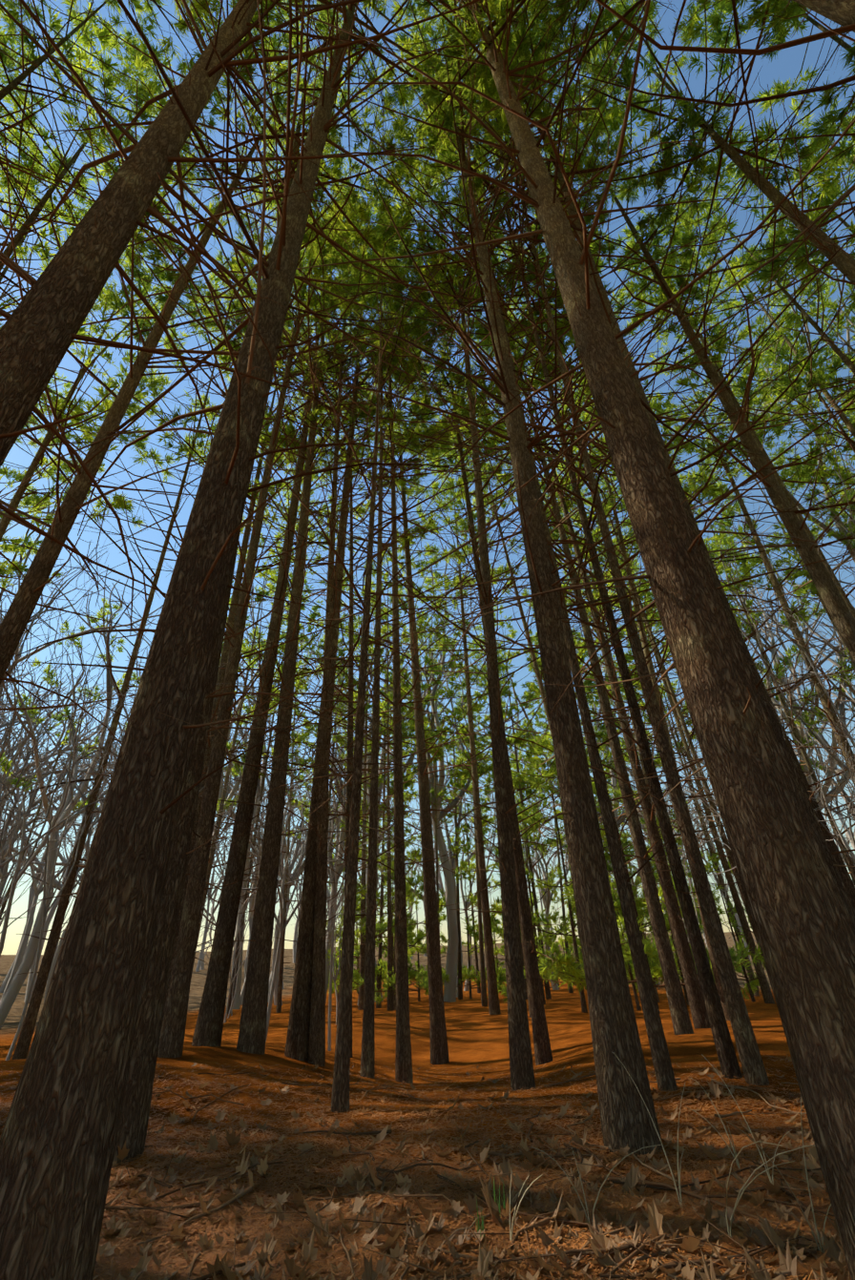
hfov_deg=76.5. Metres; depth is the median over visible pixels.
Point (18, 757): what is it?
bare sapling
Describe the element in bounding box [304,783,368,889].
bare tree
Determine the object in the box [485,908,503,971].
young pine tree
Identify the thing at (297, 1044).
pine tree
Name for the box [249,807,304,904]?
bare tree
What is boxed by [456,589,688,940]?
bare tree
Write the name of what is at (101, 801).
bare tree
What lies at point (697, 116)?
pine tree
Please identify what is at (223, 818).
bare tree
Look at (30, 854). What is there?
bare sapling
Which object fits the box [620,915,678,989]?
young pine tree
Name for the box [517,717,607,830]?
bare tree
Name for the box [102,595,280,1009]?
bare tree
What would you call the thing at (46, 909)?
bare tree
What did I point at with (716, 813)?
bare sapling
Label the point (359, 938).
young pine tree
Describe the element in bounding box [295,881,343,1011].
bare sapling
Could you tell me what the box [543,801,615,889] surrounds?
bare tree
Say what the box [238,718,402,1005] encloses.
bare tree
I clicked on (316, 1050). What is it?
pine tree
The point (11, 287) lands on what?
bare tree
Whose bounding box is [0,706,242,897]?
bare sapling
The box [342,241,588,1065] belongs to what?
pine tree
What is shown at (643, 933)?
young pine tree
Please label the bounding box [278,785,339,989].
bare tree
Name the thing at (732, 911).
bare sapling
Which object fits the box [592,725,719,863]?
bare tree
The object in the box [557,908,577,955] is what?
young pine tree
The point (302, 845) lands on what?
bare sapling
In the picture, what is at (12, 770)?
bare tree
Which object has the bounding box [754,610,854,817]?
bare tree
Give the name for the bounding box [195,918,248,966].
bare sapling
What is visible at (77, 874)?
bare tree
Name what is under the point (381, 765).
bare tree
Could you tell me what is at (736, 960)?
young pine tree
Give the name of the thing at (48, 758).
bare tree
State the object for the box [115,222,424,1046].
pine tree
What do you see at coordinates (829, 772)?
bare tree
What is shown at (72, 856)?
bare sapling
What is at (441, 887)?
bare tree
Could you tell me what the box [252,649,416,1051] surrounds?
bare sapling
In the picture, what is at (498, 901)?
young pine tree
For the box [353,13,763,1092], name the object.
pine tree
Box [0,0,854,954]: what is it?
sky
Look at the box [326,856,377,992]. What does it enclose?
young pine tree
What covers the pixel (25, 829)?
bare tree
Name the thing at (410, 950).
young pine tree
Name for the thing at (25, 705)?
bare tree
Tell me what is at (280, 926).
bare tree
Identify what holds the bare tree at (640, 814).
on the ground at (477, 1032)
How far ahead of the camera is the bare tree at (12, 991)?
22.97 m
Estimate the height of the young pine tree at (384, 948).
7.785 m
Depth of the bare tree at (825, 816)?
70.63 m
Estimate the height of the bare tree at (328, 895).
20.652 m
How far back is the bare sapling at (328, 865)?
25.84 m
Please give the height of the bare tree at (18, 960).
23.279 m
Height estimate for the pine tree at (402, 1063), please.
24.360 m
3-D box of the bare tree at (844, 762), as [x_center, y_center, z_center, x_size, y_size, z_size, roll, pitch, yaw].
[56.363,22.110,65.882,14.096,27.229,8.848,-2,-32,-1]
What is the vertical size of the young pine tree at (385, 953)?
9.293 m
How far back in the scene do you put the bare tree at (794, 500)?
21.06 m
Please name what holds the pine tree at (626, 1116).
on the ground at (477, 1032)
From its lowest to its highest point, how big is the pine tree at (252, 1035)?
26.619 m
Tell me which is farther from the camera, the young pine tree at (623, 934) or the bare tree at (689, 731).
the bare tree at (689, 731)
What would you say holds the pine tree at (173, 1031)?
on the ground at (477, 1032)
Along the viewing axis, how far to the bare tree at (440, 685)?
41.22 m
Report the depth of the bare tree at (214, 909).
79.20 m
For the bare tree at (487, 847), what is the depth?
71.44 m
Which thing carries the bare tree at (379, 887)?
on the ground at (477, 1032)
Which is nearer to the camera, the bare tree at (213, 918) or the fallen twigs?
the fallen twigs
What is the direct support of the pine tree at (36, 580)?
on the ground at (477, 1032)
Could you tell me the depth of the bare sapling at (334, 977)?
14.96 m
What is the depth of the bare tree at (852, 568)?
21.73 m
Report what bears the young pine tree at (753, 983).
on the ground at (477, 1032)
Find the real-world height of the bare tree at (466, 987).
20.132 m
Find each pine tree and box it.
[0,0,399,777]
[0,0,477,642]
[0,0,483,1166]
[0,0,525,1279]
[54,113,419,1057]
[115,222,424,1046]
[178,208,450,1066]
[194,176,431,1054]
[206,238,470,1061]
[207,142,538,1113]
[222,198,519,1078]
[259,238,502,1084]
[276,0,823,1156]
[279,0,854,1279]
[324,330,529,1064]
[325,808,450,1010]
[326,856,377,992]
[327,874,393,990]
[327,893,386,996]
[332,99,663,1091]
[333,947,359,989]
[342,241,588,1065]
[351,870,421,992]
[352,854,440,990]
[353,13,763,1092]
[353,913,360,994]
[375,895,427,987]
[381,848,445,1001]
[385,915,426,989]
[386,0,779,1085]
[401,0,756,1078]
[407,926,417,986]
[413,892,474,985]
[414,0,854,929]
[422,836,505,999]
[462,874,504,991]
[462,914,506,988]
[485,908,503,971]
[486,803,581,1004]
[489,731,629,1012]
[498,892,570,983]
[528,894,559,981]
[537,741,764,1013]
[542,888,582,981]
[555,908,629,986]
[557,881,579,953]
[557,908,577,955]
[559,880,640,988]
[560,846,694,1010]
[607,829,678,1002]
[619,835,723,992]
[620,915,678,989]
[636,817,725,976]
[641,861,765,999]
[658,884,702,971]
[681,844,764,1001]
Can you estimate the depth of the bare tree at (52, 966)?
39.84 m
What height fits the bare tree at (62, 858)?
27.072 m
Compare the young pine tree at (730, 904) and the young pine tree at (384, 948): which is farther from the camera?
the young pine tree at (384, 948)
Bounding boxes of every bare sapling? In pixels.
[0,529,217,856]
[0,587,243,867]
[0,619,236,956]
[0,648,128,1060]
[0,681,99,843]
[0,688,67,826]
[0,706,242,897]
[0,742,31,813]
[0,758,89,916]
[0,773,102,933]
[0,794,42,907]
[21,779,110,932]
[45,672,244,792]
[77,753,259,822]
[92,734,302,952]
[128,611,417,889]
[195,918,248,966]
[197,894,215,947]
[199,899,276,1022]
[203,845,261,944]
[205,784,259,902]
[212,676,409,919]
[212,797,301,1015]
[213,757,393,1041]
[216,773,297,1018]
[217,794,360,944]
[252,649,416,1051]
[257,856,365,935]
[276,797,392,930]
[281,838,344,916]
[289,890,342,932]
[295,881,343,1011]
[325,895,364,1024]
[597,770,684,900]
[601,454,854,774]
[602,762,725,921]
[603,615,853,801]
[619,372,854,662]
[626,744,743,970]
[645,820,742,899]
[653,691,854,846]
[673,749,736,898]
[675,609,854,865]
[711,879,756,942]
[737,443,854,650]
[748,481,854,740]
[770,549,854,786]
[799,715,854,823]
[807,730,854,847]
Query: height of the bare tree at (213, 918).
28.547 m
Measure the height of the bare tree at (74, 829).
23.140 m
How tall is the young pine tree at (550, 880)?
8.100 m
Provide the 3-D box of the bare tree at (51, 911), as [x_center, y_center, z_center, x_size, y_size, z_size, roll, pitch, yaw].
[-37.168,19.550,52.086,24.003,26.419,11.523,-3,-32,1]
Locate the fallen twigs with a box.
[0,1059,833,1279]
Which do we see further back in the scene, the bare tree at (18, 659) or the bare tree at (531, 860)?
the bare tree at (531, 860)
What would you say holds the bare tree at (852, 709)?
on the ground at (477, 1032)
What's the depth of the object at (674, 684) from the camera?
32.36 m
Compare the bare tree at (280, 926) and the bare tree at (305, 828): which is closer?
the bare tree at (280, 926)
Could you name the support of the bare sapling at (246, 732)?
on the ground at (477, 1032)
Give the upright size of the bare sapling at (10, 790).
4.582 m
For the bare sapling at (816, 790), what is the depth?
11.25 m
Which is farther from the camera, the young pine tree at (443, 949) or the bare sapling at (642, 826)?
the young pine tree at (443, 949)
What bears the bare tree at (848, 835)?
on the ground at (477, 1032)
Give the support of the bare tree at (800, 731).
on the ground at (477, 1032)
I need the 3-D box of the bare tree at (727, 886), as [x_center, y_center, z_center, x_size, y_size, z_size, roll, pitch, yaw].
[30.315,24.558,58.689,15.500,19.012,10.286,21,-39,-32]
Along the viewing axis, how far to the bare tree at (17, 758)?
52.70 m
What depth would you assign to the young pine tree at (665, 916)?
17.30 m
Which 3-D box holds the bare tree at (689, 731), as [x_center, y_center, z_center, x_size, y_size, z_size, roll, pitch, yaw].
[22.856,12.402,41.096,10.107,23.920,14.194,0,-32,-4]
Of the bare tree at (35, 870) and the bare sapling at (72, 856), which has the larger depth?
the bare tree at (35, 870)
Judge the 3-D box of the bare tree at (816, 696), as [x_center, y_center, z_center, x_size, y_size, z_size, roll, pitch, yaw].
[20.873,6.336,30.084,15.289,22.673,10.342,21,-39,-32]
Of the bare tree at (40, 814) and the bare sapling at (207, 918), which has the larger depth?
the bare tree at (40, 814)
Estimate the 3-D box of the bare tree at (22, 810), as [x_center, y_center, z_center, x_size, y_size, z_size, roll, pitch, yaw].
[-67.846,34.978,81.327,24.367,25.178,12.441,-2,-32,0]
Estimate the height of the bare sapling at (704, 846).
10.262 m
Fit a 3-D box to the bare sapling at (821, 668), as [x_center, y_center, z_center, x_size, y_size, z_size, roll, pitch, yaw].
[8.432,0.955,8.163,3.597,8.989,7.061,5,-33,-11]
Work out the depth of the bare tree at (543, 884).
97.11 m
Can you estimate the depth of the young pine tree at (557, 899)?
48.58 m
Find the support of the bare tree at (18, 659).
on the ground at (477, 1032)
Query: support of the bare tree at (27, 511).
on the ground at (477, 1032)
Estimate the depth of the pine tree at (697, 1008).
11.56 m
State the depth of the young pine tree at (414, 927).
46.70 m
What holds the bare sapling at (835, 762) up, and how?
on the ground at (477, 1032)
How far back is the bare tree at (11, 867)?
71.81 m
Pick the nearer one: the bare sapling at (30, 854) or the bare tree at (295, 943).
the bare sapling at (30, 854)
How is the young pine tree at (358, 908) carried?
on the ground at (477, 1032)
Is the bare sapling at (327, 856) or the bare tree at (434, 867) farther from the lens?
the bare tree at (434, 867)
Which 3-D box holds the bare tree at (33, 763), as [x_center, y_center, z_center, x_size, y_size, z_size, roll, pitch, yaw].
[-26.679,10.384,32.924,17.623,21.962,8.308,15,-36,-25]
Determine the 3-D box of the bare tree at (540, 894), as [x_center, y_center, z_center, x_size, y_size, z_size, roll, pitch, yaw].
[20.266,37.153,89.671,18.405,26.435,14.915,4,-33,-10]
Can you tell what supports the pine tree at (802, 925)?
on the ground at (477, 1032)
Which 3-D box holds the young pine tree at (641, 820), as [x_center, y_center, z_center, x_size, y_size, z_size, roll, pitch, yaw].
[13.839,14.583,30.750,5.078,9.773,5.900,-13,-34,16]
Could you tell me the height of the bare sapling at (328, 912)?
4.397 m
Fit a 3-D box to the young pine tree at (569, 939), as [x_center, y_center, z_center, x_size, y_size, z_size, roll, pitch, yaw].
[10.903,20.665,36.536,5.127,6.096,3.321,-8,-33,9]
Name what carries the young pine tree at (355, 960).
on the ground at (477, 1032)
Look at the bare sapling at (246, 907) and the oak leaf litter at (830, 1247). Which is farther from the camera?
the bare sapling at (246, 907)
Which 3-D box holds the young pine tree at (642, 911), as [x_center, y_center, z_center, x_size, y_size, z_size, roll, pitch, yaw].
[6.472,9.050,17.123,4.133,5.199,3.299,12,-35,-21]
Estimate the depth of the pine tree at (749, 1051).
7.91 m
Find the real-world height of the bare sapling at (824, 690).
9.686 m
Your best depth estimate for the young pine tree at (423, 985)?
24.02 m
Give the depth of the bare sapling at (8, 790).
13.33 m
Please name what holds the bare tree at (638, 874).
on the ground at (477, 1032)
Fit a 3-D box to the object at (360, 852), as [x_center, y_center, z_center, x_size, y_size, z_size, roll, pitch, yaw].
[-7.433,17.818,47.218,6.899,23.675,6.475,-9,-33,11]
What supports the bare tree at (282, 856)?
on the ground at (477, 1032)
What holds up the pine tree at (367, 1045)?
on the ground at (477, 1032)
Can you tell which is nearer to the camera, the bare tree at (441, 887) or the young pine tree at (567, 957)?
the young pine tree at (567, 957)
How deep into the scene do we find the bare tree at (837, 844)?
77.07 m
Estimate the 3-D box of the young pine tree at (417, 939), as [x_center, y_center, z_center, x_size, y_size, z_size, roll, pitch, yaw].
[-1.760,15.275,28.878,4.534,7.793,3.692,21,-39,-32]
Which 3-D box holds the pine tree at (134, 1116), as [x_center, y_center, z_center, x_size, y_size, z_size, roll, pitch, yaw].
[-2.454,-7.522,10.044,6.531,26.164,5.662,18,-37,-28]
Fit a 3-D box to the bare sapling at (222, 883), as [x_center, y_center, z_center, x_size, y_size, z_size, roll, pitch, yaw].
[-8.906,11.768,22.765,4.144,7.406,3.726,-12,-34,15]
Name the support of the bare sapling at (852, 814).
on the ground at (477, 1032)
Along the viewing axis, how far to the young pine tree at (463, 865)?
33.99 m
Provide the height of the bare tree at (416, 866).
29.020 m
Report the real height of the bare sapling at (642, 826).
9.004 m
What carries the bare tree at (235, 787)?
on the ground at (477, 1032)
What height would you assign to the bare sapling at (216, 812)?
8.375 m
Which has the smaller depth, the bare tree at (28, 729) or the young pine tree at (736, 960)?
the young pine tree at (736, 960)
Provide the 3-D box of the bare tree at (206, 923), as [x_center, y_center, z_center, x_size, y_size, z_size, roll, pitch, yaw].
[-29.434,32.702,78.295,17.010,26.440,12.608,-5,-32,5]
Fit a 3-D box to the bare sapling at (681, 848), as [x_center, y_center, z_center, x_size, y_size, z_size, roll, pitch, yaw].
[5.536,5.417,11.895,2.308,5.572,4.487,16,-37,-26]
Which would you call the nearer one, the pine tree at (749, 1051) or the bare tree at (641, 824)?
the pine tree at (749, 1051)
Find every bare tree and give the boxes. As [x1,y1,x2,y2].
[0,227,42,316]
[0,474,163,713]
[0,490,82,520]
[0,509,88,622]
[0,564,139,1029]
[0,599,118,799]
[0,648,256,866]
[0,656,118,830]
[0,665,107,857]
[0,666,123,842]
[0,667,115,790]
[0,671,66,773]
[0,676,101,892]
[0,683,70,845]
[0,683,103,792]
[0,704,119,1002]
[0,716,43,833]
[0,727,114,1002]
[0,737,106,958]
[0,743,115,992]
[0,760,37,848]
[0,786,75,854]
[0,799,67,908]
[20,771,105,886]
[30,707,239,817]
[40,724,123,1002]
[44,783,100,963]
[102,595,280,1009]
[157,541,325,853]
[195,809,290,971]
[199,810,230,955]
[200,828,256,970]
[212,663,314,831]
[214,844,287,906]
[216,776,299,1004]
[217,736,271,838]
[223,687,344,992]
[223,704,363,1001]
[234,771,305,980]
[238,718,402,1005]
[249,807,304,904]
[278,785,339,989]
[285,820,368,952]
[286,818,303,963]
[291,798,340,862]
[293,704,381,999]
[298,544,515,1002]
[298,581,517,1005]
[299,587,522,1002]
[301,824,367,907]
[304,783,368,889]
[357,845,408,904]
[358,803,465,956]
[362,721,492,997]
[366,789,474,898]
[378,762,452,882]
[404,839,433,959]
[411,846,454,877]
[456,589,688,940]
[456,771,556,990]
[460,772,555,888]
[490,780,569,990]
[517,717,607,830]
[518,739,684,985]
[519,794,565,914]
[521,824,545,885]
[523,842,562,948]
[537,625,697,973]
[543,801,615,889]
[563,755,714,881]
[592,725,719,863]
[608,770,692,944]
[622,786,711,948]
[650,565,854,768]
[652,591,847,773]
[662,690,703,764]
[669,783,750,963]
[671,507,852,782]
[708,270,854,609]
[719,538,854,810]
[748,565,854,715]
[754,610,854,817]
[786,723,854,866]
[805,142,854,603]
[811,722,854,796]
[820,783,853,862]
[824,819,853,884]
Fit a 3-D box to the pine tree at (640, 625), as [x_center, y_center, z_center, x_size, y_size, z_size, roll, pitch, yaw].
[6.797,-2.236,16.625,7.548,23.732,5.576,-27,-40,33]
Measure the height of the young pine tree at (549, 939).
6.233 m
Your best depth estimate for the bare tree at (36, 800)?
44.84 m
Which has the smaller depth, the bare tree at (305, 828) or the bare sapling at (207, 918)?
the bare sapling at (207, 918)
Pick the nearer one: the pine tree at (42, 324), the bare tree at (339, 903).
the pine tree at (42, 324)
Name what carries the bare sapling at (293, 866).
on the ground at (477, 1032)
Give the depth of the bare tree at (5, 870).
39.35 m
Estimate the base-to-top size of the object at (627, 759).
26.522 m
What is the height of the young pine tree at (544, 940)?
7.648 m
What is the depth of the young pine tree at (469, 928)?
28.44 m
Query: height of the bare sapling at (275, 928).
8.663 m
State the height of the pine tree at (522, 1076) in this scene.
25.023 m
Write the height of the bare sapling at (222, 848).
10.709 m
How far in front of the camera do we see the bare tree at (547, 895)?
48.90 m
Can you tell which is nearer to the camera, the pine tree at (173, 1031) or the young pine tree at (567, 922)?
the pine tree at (173, 1031)
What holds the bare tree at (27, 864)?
on the ground at (477, 1032)
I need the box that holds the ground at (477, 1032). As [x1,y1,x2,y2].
[0,930,832,1279]
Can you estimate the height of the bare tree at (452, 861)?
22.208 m
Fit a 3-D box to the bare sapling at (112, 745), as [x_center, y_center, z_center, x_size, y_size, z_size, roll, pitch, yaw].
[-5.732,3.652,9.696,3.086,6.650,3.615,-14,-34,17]
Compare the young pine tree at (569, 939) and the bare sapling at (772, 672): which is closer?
the bare sapling at (772, 672)
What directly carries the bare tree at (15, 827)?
on the ground at (477, 1032)
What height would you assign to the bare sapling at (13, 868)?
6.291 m
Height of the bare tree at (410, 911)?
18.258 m
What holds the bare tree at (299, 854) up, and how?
on the ground at (477, 1032)
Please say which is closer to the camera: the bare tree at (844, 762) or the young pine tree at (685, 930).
the young pine tree at (685, 930)
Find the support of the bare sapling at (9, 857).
on the ground at (477, 1032)
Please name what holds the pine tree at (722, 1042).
on the ground at (477, 1032)
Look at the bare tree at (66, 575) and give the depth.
27.53 m
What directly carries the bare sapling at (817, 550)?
on the ground at (477, 1032)
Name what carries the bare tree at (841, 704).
on the ground at (477, 1032)
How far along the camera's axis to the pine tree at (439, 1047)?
13.24 m
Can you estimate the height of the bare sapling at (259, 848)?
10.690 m
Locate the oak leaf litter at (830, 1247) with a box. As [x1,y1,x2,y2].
[0,1054,850,1279]
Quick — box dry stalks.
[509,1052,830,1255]
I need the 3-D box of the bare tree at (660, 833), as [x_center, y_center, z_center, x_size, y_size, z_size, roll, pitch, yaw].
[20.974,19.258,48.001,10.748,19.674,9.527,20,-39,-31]
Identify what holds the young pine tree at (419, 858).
on the ground at (477, 1032)
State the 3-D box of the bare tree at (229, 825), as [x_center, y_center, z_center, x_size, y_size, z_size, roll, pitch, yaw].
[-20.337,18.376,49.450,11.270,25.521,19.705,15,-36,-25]
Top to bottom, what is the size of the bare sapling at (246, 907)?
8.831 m
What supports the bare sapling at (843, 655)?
on the ground at (477, 1032)
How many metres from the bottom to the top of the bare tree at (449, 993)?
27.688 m
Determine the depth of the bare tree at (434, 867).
99.85 m
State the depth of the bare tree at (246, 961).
61.28 m
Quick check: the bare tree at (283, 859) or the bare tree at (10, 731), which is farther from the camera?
the bare tree at (283, 859)
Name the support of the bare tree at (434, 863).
on the ground at (477, 1032)
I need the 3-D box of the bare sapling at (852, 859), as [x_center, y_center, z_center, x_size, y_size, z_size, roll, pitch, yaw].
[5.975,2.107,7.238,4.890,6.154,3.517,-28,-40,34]
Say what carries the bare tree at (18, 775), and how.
on the ground at (477, 1032)

